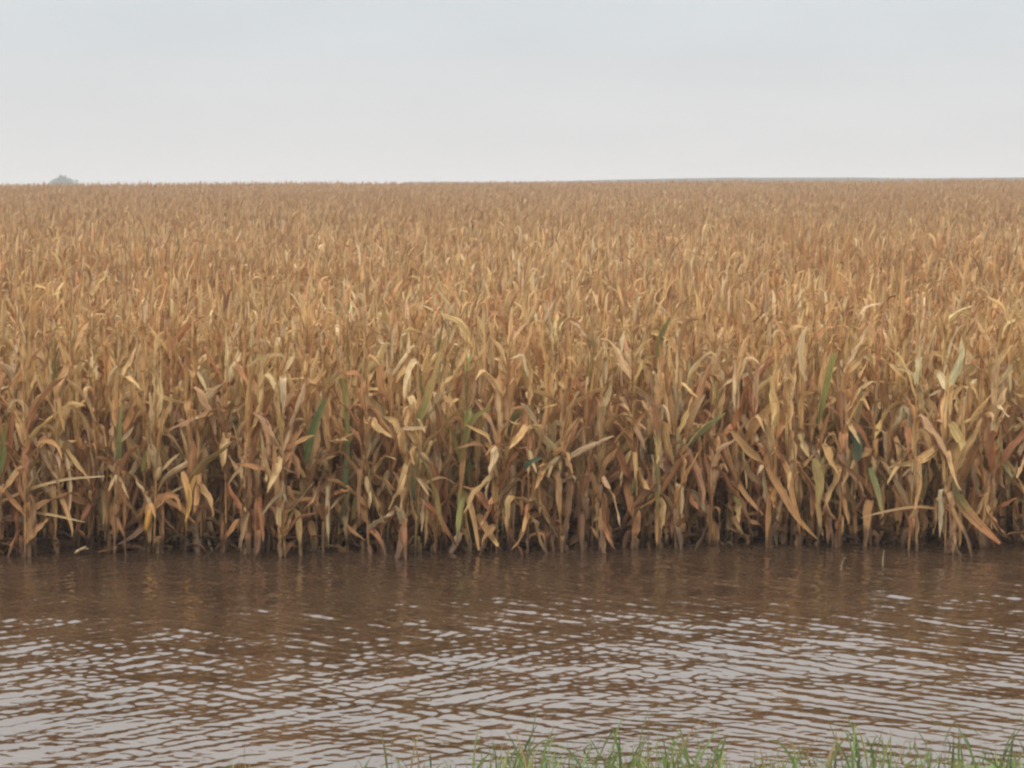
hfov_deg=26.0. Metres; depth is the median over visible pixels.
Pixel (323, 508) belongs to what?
corn plant
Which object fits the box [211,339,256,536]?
corn plant
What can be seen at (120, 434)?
corn plant
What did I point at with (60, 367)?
corn plant
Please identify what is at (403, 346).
corn plant
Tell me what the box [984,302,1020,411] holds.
corn plant
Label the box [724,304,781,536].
corn plant
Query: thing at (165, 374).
corn plant
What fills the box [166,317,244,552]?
corn plant
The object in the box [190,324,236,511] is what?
corn plant
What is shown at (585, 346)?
corn plant
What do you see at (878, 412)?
corn plant
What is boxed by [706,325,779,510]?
corn plant
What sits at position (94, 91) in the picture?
sky
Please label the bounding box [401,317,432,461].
corn plant
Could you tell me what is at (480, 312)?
corn plant
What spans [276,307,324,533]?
corn plant
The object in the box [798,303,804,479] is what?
corn plant
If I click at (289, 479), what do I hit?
corn plant
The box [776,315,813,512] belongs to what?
corn plant
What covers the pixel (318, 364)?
corn plant
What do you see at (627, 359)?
corn plant
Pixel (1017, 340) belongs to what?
corn plant
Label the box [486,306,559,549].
corn plant
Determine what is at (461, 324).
corn plant
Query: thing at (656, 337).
corn plant
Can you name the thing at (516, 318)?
corn plant
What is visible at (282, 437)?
corn plant
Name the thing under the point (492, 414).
corn plant
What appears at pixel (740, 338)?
corn plant
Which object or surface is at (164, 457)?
corn plant
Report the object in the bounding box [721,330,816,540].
corn plant
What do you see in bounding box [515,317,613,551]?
corn plant
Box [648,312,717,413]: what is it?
corn plant
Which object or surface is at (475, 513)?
corn plant
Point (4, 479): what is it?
corn plant
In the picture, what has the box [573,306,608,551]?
corn plant
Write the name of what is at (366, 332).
corn plant
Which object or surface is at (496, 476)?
corn plant
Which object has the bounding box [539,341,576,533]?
corn plant
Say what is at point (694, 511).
corn plant
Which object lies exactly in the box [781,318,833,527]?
corn plant
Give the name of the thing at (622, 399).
corn plant
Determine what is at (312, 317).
corn plant
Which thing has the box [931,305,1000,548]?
corn plant
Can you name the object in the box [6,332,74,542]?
corn plant
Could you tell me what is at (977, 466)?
corn plant
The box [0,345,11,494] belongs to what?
corn plant
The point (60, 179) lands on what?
tree
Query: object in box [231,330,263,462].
corn plant
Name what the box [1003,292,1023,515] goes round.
corn plant
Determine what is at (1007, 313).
corn plant
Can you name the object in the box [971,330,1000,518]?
corn plant
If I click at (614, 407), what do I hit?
corn plant
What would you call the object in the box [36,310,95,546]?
corn plant
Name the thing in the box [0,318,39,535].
corn plant
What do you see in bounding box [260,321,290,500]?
corn plant
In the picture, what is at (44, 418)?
corn plant
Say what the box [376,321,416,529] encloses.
corn plant
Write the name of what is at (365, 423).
corn plant
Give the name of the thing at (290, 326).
corn plant
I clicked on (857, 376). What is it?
corn plant
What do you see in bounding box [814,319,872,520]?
corn plant
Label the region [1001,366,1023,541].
corn plant
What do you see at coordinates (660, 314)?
corn plant
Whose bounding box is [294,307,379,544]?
corn plant
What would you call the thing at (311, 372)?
corn plant
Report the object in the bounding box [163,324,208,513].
corn plant
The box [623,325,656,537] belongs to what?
corn plant
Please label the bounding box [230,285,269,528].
corn plant
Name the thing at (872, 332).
corn plant
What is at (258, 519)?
corn plant
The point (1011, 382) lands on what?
corn plant
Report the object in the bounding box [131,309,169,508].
corn plant
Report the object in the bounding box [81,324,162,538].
corn plant
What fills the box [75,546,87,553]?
floating husk
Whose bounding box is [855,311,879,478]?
corn plant
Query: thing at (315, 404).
corn plant
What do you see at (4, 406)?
corn plant
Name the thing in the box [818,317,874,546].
corn plant
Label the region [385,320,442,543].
corn plant
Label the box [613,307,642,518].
corn plant
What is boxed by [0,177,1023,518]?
corn field
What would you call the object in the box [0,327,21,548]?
corn plant
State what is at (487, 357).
corn plant
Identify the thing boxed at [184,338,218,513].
corn plant
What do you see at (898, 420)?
corn plant
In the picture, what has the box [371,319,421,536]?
corn plant
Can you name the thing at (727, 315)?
corn plant
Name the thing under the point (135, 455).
corn plant
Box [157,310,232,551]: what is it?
corn plant
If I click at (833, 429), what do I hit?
corn plant
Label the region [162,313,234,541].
corn plant
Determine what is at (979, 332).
corn plant
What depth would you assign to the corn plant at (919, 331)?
24.21 m
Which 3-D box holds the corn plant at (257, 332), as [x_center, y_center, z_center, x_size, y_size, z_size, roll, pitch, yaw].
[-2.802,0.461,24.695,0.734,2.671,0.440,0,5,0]
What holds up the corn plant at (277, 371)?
in the water
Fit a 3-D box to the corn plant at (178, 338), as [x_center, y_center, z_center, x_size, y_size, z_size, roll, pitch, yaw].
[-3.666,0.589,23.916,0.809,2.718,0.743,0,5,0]
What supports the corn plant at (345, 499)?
in the water
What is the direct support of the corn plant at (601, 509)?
in the water
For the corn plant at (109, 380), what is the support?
in the water
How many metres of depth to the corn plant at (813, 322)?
24.90 m
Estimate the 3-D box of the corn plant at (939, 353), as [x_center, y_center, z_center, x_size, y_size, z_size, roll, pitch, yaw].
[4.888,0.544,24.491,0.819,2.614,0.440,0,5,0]
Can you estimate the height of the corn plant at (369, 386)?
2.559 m
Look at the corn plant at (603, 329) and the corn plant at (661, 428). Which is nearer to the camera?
the corn plant at (661, 428)
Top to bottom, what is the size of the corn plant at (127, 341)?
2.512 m
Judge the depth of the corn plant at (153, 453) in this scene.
23.32 m
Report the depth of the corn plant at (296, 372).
24.55 m
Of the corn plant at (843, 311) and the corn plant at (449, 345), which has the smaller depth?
the corn plant at (449, 345)
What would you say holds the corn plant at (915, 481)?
in the water
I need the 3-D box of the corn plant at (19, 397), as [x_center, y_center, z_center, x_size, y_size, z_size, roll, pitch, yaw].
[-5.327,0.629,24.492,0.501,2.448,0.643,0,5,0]
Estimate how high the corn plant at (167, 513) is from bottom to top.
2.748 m
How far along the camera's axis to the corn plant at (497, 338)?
25.25 m
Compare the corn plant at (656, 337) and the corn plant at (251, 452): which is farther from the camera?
the corn plant at (656, 337)
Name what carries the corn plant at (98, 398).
in the water
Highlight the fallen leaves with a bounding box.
[0,494,1023,554]
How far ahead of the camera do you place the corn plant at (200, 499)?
23.51 m
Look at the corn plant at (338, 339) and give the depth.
24.51 m
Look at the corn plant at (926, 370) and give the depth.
24.85 m
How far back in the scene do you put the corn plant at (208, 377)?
23.84 m
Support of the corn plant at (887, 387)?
in the water
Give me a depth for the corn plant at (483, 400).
24.75 m
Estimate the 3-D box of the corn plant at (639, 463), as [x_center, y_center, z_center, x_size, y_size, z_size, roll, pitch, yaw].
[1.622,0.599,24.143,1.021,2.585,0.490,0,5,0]
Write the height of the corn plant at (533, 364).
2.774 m
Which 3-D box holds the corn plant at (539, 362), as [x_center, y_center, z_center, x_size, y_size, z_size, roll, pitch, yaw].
[0.319,0.609,24.074,1.109,2.619,0.787,0,5,0]
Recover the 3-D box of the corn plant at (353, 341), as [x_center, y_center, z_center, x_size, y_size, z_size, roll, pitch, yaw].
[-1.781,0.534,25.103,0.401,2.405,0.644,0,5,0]
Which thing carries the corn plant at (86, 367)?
in the water
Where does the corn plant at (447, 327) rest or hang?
in the water
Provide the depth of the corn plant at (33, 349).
23.84 m
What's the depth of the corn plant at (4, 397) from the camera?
24.49 m
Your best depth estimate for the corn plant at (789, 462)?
23.61 m
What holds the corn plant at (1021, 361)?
in the water
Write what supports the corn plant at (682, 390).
in the water
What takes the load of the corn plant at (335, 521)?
in the water
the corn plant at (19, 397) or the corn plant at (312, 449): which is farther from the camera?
the corn plant at (19, 397)
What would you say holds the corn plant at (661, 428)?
in the water
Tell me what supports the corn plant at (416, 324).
in the water
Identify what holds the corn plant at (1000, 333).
in the water
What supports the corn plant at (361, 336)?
in the water
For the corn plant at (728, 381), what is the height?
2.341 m
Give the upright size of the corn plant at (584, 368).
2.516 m
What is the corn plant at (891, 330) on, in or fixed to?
in the water
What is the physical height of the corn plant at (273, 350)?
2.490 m
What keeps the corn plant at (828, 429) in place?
in the water
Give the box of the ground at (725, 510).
[3,474,1021,767]
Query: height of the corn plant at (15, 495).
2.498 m
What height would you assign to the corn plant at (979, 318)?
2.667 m
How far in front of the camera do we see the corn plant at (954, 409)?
24.97 m
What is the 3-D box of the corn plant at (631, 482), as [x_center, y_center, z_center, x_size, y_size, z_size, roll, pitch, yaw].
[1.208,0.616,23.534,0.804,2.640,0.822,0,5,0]
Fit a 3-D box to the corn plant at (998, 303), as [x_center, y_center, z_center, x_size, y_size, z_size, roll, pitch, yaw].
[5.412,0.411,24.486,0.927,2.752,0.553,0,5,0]
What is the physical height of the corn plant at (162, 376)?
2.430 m
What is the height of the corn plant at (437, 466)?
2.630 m
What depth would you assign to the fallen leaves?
23.80 m
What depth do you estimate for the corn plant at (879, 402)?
24.81 m
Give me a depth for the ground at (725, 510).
25.86 m
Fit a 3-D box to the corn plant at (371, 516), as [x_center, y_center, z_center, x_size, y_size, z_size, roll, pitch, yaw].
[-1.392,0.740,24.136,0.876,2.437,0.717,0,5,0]
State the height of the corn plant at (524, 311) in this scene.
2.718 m
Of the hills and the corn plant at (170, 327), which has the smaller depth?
the corn plant at (170, 327)
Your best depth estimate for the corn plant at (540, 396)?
24.72 m
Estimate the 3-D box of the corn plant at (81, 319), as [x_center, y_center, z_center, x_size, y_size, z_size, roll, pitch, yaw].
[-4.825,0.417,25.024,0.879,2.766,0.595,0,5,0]
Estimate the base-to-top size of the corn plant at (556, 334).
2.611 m
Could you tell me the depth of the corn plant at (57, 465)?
23.31 m
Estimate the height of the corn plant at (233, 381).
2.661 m
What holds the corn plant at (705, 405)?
in the water
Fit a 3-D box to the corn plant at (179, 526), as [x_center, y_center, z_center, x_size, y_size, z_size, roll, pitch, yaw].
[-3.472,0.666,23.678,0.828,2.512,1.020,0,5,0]
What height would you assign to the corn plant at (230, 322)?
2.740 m
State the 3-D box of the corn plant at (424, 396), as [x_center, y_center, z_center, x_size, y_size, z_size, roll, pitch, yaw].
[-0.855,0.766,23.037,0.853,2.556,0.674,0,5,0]
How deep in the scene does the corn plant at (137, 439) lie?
23.64 m
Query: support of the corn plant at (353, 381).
in the water
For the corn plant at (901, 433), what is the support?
in the water
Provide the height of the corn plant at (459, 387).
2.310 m
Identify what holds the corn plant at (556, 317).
in the water
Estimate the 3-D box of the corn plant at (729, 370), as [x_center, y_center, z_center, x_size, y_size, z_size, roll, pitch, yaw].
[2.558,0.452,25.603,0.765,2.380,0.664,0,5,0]
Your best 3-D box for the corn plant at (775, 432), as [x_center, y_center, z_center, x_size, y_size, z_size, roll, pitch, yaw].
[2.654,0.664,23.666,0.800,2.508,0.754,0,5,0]
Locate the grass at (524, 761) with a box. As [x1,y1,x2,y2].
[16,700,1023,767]
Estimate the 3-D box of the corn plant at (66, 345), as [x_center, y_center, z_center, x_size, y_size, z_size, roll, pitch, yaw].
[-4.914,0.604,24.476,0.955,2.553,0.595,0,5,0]
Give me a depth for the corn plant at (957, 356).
24.36 m
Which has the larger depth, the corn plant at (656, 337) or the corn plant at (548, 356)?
the corn plant at (656, 337)
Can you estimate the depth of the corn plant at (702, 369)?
24.92 m
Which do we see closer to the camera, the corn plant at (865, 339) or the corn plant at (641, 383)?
the corn plant at (641, 383)
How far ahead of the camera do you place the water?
18.26 m
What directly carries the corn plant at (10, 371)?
in the water
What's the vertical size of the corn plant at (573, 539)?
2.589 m
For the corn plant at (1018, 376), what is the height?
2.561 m
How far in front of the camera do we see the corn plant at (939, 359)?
24.84 m
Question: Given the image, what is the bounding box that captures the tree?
[48,174,79,185]
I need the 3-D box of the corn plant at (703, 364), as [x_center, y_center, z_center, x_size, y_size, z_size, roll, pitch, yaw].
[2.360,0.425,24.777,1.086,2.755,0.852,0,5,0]
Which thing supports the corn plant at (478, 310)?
in the water
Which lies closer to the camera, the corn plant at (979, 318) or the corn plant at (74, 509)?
the corn plant at (74, 509)
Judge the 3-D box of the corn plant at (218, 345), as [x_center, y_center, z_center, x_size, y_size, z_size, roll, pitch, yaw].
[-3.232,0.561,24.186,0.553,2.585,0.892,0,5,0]
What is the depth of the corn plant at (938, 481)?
24.30 m
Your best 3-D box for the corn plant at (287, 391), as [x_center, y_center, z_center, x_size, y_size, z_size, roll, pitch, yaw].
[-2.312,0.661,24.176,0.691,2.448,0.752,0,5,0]
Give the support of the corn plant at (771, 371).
in the water
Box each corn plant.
[0,289,19,481]
[0,316,80,556]
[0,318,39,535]
[0,322,7,510]
[0,322,47,541]
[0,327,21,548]
[0,331,103,543]
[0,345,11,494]
[1,372,37,470]
[1,386,7,474]
[3,297,39,513]
[5,292,45,511]
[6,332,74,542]
[7,301,66,541]
[11,331,42,512]
[17,326,90,552]
[22,324,87,535]
[35,317,87,541]
[36,294,69,505]
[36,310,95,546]
[37,313,124,540]
[38,338,61,536]
[45,318,89,525]
[61,297,103,442]
[61,336,136,549]
[66,328,103,525]
[73,321,89,525]
[74,316,137,533]
[79,333,162,527]
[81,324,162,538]
[82,310,113,542]
[82,330,104,542]
[84,334,134,548]
[93,309,121,434]
[96,322,149,539]
[96,332,173,544]
[100,334,188,550]
[104,344,146,555]
[106,322,124,387]
[115,301,149,527]
[117,331,211,552]
[121,304,163,524]
[122,313,171,535]
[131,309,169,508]
[132,300,149,473]
[137,313,206,541]
[146,310,190,542]
[148,299,176,493]
[148,306,192,518]
[148,324,170,520]
[148,329,184,488]
[150,330,219,547]
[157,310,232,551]
[161,334,225,549]
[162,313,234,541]
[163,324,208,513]
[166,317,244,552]
[173,318,262,526]
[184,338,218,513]
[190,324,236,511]
[197,308,235,524]
[203,317,242,530]
[206,314,258,535]
[206,348,240,534]
[209,299,260,462]
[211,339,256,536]
[216,324,282,553]
[226,337,316,556]
[228,320,287,489]
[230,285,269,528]
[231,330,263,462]
[233,310,267,491]
[233,330,316,556]
[235,306,271,490]
[236,340,307,550]
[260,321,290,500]
[262,330,294,538]
[264,346,340,551]
[268,322,306,499]
[273,333,320,538]
[274,335,339,543]
[276,299,297,422]
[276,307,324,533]
[283,315,318,532]
[287,298,322,516]
[292,305,341,534]
[293,303,326,522]
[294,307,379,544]
[294,326,326,519]
[299,331,365,551]
[303,317,383,549]
[311,323,342,525]
[314,328,345,495]
[315,313,361,524]
[316,328,397,554]
[321,329,379,548]
[331,314,384,543]
[333,323,386,533]
[336,303,424,548]
[346,328,368,379]
[346,329,376,513]
[348,343,402,541]
[351,314,378,523]
[351,323,402,463]
[354,311,384,532]
[355,330,414,534]
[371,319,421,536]
[374,317,416,519]
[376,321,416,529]
[383,332,448,559]
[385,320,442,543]
[388,336,470,556]
[395,330,419,462]
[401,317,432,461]
[404,309,433,507]
[408,342,476,542]
[411,313,452,528]
[416,319,471,551]
[417,338,456,529]
[420,315,447,541]
[432,344,487,546]
[438,301,484,497]
[438,313,490,540]
[439,328,490,552]
[446,335,461,530]
[448,345,548,554]
[454,304,498,549]
[454,309,482,365]
[454,326,488,528]
[456,335,543,534]
[460,310,495,527]
[463,305,487,492]
[472,321,544,529]
[473,319,504,535]
[474,320,504,513]
[485,308,523,530]
[485,337,560,554]
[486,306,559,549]
[486,312,537,450]
[490,319,584,538]
[493,324,515,514]
[513,318,543,522]
[514,317,578,550]
[515,302,545,524]
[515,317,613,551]
[522,297,544,488]
[523,355,571,521]
[533,319,563,488]
[533,330,564,400]
[538,336,578,525]
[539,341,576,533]
[542,300,566,484]
[558,339,586,527]
[562,324,588,502]
[562,325,607,472]
[563,310,630,478]
[564,323,637,547]
[568,297,609,533]
[570,330,648,541]
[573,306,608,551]
[574,340,645,553]
[579,321,623,524]
[584,317,624,505]
[591,318,663,548]
[594,312,617,502]
[596,313,643,516]
[608,323,654,533]
[610,302,644,524]
[611,343,682,545]
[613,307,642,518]
[618,303,655,528]
[619,322,694,534]
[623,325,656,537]
[624,306,674,522]
[624,316,681,539]
[630,316,674,408]
[641,319,711,549]
[642,308,675,495]
[642,313,692,549]
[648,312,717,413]
[649,316,672,523]
[652,311,737,539]
[654,309,683,543]
[662,310,725,543]
[668,322,745,543]
[676,326,710,526]
[677,302,702,392]
[679,341,730,539]
[686,337,762,537]
[689,323,709,509]
[695,310,749,490]
[696,300,727,521]
[698,339,754,532]
[704,301,734,499]
[705,287,748,505]
[705,325,759,523]
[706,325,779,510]
[713,333,765,541]
[717,321,760,519]
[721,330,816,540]
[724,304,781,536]
[726,329,794,547]
[732,314,764,527]
[733,308,762,508]
[739,303,779,534]
[743,311,781,506]
[754,321,813,534]
[756,314,800,486]
[759,322,834,545]
[760,298,820,490]
[761,287,805,478]
[765,319,780,507]
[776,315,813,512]
[778,315,816,531]
[781,305,819,547]
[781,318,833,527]
[781,328,837,541]
[796,334,858,545]
[798,300,836,481]
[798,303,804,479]
[802,305,821,482]
[804,311,869,506]
[804,311,886,536]
[804,321,863,532]
[810,329,844,534]
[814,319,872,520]
[816,322,864,520]
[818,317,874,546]
[820,331,889,542]
[825,326,910,546]
[828,340,894,525]
[829,297,861,518]
[834,301,883,519]
[837,312,874,519]
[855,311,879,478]
[856,321,893,518]
[857,326,927,543]
[858,318,914,525]
[858,329,915,522]
[861,331,954,550]
[866,291,918,519]
[869,314,912,464]
[871,324,949,544]
[883,328,916,530]
[888,334,981,556]
[896,304,916,456]
[897,324,946,519]
[903,295,967,536]
[903,307,938,528]
[908,330,929,489]
[913,338,936,444]
[918,327,941,524]
[924,316,991,523]
[926,331,972,489]
[928,304,974,478]
[929,301,950,513]
[929,325,998,536]
[930,322,976,526]
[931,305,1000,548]
[931,336,984,419]
[939,325,1021,523]
[955,333,1023,542]
[956,321,999,546]
[956,336,1023,547]
[959,298,987,492]
[960,307,984,499]
[967,315,1023,534]
[968,335,1023,477]
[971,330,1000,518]
[973,311,1020,447]
[980,296,1023,531]
[982,305,1019,350]
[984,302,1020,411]
[984,306,1023,522]
[987,300,1023,539]
[989,302,1023,530]
[997,316,1023,519]
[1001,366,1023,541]
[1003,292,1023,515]
[1010,320,1023,510]
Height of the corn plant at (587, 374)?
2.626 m
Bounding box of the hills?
[405,177,1023,184]
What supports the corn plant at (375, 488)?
in the water
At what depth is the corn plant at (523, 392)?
24.54 m
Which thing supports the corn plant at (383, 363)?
in the water
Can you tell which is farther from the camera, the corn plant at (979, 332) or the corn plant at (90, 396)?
the corn plant at (979, 332)
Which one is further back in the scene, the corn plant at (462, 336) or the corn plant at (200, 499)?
the corn plant at (462, 336)
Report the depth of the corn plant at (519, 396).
24.14 m
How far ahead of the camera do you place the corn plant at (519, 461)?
23.96 m
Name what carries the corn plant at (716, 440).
in the water
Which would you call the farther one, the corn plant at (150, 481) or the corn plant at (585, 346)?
the corn plant at (585, 346)
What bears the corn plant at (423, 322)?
in the water
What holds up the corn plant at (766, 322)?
in the water
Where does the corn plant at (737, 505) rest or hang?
in the water
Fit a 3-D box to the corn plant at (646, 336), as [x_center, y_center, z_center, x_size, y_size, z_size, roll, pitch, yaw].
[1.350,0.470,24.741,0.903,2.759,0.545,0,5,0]
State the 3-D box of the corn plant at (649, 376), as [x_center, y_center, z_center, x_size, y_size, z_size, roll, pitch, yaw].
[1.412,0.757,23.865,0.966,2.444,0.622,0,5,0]
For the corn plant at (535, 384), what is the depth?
25.37 m
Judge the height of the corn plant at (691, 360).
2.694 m
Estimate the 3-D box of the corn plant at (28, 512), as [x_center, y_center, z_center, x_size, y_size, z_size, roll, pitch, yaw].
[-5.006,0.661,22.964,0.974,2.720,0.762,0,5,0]
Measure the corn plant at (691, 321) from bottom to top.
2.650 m
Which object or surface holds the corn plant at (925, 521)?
in the water
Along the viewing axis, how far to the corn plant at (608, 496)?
24.10 m
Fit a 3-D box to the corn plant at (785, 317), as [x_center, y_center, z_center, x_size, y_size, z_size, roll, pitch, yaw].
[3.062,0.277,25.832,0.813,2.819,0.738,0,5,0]
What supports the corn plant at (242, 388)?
in the water
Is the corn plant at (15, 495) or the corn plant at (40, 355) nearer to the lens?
the corn plant at (15, 495)
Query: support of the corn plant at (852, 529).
in the water
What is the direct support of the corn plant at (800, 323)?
in the water
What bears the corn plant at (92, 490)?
in the water
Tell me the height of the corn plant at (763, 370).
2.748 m
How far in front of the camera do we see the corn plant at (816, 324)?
25.70 m
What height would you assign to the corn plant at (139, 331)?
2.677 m
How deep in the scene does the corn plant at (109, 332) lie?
25.01 m
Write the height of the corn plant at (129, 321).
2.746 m
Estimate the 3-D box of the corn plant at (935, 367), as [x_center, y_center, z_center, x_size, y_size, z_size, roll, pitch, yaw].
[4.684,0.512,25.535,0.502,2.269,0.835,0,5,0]
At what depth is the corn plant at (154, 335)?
24.45 m
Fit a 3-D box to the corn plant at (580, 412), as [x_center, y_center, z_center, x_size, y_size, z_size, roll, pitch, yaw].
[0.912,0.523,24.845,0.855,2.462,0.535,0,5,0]
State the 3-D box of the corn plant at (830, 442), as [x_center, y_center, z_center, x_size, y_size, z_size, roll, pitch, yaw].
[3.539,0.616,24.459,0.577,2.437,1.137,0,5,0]
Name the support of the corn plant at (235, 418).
in the water
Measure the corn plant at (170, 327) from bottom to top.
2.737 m
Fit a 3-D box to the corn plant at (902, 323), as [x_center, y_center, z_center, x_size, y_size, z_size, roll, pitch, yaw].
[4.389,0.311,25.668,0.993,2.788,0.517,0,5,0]
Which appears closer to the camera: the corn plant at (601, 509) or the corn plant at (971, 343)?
the corn plant at (601, 509)
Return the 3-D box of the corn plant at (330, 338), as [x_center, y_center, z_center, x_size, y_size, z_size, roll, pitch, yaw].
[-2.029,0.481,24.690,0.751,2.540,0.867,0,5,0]
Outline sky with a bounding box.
[0,0,1023,186]
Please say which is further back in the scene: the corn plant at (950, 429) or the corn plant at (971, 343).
the corn plant at (971, 343)
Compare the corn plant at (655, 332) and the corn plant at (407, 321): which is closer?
the corn plant at (655, 332)
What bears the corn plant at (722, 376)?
in the water
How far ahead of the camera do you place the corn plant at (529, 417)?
23.25 m
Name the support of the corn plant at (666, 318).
in the water
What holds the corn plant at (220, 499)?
in the water
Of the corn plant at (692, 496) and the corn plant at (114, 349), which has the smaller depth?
the corn plant at (692, 496)
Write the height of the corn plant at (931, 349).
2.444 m
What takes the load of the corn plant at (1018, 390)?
in the water
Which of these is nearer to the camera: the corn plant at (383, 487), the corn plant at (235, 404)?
the corn plant at (383, 487)
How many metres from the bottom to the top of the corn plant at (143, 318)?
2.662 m
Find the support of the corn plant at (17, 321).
in the water
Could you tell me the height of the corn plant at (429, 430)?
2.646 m
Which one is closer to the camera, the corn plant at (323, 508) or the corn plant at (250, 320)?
the corn plant at (323, 508)
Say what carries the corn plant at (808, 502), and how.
in the water
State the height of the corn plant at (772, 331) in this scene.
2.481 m
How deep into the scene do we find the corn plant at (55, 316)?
25.03 m
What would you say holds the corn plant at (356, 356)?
in the water
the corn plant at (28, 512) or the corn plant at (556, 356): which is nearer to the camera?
the corn plant at (28, 512)
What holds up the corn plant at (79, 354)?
in the water
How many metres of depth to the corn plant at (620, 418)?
25.26 m
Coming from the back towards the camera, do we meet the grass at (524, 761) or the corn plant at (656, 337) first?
the corn plant at (656, 337)
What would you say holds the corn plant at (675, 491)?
in the water
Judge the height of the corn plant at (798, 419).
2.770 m
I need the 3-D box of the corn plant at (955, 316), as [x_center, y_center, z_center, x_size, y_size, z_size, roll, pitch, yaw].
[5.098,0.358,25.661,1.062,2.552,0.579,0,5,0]
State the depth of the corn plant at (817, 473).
23.74 m
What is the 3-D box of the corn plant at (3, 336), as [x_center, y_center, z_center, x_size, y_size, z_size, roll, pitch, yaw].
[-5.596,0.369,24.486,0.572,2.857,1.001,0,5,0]
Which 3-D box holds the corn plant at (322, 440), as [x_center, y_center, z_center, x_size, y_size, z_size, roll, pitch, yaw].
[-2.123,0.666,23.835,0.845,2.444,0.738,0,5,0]
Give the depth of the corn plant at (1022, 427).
25.06 m
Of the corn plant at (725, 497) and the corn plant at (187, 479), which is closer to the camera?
the corn plant at (187, 479)
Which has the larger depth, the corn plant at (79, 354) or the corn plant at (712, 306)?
the corn plant at (712, 306)
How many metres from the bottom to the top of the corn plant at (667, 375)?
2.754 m
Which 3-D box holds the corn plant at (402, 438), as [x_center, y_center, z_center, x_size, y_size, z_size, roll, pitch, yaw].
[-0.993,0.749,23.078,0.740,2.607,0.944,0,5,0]
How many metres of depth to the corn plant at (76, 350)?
25.13 m
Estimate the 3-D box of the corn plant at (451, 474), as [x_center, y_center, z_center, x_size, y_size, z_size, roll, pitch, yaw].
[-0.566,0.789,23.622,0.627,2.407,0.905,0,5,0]
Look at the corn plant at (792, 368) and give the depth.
24.50 m
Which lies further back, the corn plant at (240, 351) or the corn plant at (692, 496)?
the corn plant at (240, 351)
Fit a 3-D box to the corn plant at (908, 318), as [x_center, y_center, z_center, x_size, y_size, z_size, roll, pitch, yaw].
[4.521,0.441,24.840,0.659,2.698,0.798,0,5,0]
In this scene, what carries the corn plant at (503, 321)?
in the water
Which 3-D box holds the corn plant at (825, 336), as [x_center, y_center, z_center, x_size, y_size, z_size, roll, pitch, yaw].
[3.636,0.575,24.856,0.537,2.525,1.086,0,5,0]
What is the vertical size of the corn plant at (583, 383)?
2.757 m
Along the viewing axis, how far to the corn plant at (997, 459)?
23.63 m
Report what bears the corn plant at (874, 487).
in the water
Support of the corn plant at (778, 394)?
in the water
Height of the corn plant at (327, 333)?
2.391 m
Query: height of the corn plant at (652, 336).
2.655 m
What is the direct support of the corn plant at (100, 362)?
in the water
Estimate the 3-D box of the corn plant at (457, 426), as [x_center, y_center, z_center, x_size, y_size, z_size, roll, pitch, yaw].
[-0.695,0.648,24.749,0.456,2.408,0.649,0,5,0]
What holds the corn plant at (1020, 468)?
in the water
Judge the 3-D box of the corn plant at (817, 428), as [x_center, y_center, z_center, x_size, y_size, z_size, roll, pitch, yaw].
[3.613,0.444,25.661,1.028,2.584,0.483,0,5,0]
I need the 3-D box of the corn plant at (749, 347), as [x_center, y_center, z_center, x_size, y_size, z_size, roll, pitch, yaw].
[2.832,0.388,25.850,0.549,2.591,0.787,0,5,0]
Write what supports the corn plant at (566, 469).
in the water
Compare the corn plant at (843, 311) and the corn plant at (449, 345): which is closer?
the corn plant at (449, 345)
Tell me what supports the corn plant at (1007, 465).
in the water
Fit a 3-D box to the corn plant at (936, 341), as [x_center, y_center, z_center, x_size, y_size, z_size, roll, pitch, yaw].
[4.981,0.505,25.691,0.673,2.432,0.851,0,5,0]
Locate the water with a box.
[0,514,1023,767]
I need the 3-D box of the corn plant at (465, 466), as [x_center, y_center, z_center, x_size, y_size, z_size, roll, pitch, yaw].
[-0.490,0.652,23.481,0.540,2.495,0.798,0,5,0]
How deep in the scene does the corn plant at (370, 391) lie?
25.10 m
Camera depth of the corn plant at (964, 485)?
24.34 m

